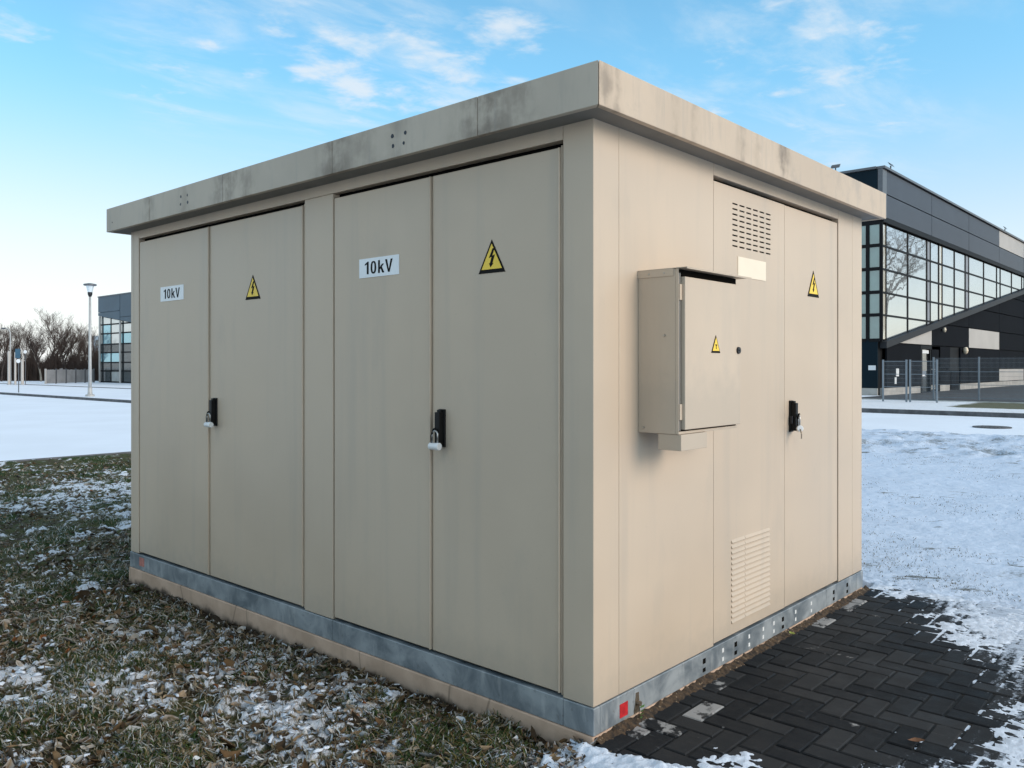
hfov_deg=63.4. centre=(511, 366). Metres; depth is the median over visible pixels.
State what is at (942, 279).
office building
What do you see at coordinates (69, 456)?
kerb
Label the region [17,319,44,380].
bare tree
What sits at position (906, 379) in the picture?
wire fence
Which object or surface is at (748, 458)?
door
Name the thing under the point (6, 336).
bare tree
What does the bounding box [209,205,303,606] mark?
door
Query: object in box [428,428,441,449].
padlock
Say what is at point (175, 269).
door
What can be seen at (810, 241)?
door
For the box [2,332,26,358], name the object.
bare tree
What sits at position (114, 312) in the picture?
glass building
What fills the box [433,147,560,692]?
door
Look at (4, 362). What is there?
bare tree
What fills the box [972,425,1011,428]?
manhole cover
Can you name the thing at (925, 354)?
entrance door
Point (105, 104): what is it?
sky
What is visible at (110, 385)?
snow verge
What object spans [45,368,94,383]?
panel fence
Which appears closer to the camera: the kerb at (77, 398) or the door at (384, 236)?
the door at (384, 236)
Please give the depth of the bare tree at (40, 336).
103.65 m
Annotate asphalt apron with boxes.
[862,386,1023,401]
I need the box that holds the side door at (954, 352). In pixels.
[948,347,958,389]
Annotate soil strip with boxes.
[594,585,870,744]
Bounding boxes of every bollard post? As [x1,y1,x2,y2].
[7,351,10,384]
[14,352,16,384]
[20,359,24,384]
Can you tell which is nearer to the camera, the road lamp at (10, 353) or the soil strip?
the soil strip
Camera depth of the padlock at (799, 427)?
4.96 m
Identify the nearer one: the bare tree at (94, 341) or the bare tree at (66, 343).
the bare tree at (66, 343)
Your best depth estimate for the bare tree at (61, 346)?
109.80 m
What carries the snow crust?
on the grass verge at (6, 558)
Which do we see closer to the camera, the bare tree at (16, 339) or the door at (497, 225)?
the door at (497, 225)
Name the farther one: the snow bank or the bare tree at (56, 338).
the bare tree at (56, 338)
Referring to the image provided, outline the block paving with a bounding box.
[597,585,1023,767]
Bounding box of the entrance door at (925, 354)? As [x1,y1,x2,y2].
[917,345,939,392]
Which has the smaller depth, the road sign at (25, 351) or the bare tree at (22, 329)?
the road sign at (25, 351)
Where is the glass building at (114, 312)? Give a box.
[97,292,130,382]
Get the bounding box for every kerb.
[0,383,130,388]
[0,392,130,402]
[0,451,130,461]
[862,398,1023,403]
[862,408,1023,417]
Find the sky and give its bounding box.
[0,0,1023,363]
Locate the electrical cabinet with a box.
[638,266,751,450]
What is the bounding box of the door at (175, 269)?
[140,227,209,574]
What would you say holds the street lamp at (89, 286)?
on the pavement
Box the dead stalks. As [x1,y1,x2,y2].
[0,456,585,767]
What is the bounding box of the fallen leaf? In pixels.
[908,737,923,741]
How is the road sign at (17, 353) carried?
on the pavement
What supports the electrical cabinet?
attached to the transformer kiosk
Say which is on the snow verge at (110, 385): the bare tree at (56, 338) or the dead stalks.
the bare tree at (56, 338)
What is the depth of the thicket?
96.36 m
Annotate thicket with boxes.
[0,349,98,380]
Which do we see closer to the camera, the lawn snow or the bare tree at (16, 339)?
the lawn snow
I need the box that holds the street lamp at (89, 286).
[83,283,96,396]
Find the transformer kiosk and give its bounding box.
[107,60,885,745]
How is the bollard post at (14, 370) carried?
on the pavement
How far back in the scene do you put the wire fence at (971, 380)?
39.67 m
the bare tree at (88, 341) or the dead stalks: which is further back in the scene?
the bare tree at (88, 341)
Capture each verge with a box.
[0,381,130,387]
[0,453,575,767]
[862,399,1023,412]
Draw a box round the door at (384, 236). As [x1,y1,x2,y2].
[335,177,432,649]
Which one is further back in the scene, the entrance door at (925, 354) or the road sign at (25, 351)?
the road sign at (25, 351)
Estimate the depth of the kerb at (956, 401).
37.74 m
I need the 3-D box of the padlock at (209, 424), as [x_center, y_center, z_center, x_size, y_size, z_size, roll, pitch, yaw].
[-2.058,0.355,5.622,0.066,0.112,0.037,0,0,36]
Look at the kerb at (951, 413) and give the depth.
30.05 m
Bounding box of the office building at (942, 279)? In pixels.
[831,162,1023,396]
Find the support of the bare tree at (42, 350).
on the snow verge at (110, 385)
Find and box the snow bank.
[539,742,761,767]
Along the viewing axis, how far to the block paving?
3.98 m
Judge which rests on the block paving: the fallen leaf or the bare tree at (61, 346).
the fallen leaf
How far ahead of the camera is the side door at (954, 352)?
57.41 m
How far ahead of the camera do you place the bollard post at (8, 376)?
75.15 m
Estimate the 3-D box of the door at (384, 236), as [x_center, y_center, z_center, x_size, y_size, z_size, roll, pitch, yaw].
[-0.705,0.235,4.501,0.825,2.408,0.054,0,0,42]
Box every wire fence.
[882,359,937,402]
[933,357,1023,399]
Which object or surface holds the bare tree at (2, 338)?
on the snow verge at (110, 385)
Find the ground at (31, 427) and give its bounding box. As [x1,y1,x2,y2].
[0,391,1023,460]
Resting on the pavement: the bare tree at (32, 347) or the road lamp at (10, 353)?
the road lamp at (10, 353)
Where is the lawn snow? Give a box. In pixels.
[861,429,1023,767]
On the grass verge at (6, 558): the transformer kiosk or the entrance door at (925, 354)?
the transformer kiosk
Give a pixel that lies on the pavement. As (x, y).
(114, 393)
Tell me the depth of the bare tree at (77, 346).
106.74 m
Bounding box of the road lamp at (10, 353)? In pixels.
[1,328,10,383]
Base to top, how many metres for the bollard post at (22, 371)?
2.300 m
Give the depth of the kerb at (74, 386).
68.33 m
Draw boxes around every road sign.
[15,348,19,392]
[23,350,26,384]
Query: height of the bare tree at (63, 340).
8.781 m
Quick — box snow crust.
[0,465,580,767]
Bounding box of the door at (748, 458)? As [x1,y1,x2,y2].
[713,181,783,643]
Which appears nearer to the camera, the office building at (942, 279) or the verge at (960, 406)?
the verge at (960, 406)
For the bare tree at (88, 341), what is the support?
on the snow verge at (110, 385)
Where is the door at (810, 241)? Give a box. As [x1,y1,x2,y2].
[784,205,836,606]
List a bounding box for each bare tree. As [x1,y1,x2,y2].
[0,321,17,356]
[0,327,15,380]
[0,328,14,350]
[2,324,26,380]
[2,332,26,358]
[15,323,33,360]
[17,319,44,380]
[20,327,48,358]
[26,330,53,358]
[35,309,91,368]
[36,311,84,361]
[42,317,74,357]
[50,331,75,361]
[70,326,92,358]
[71,326,98,365]
[80,329,96,361]
[85,329,98,350]
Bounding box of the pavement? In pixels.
[0,384,130,399]
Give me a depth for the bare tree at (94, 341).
114.56 m
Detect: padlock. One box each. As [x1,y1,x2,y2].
[204,411,213,427]
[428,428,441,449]
[796,413,802,438]
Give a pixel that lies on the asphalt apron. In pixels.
(983, 394)

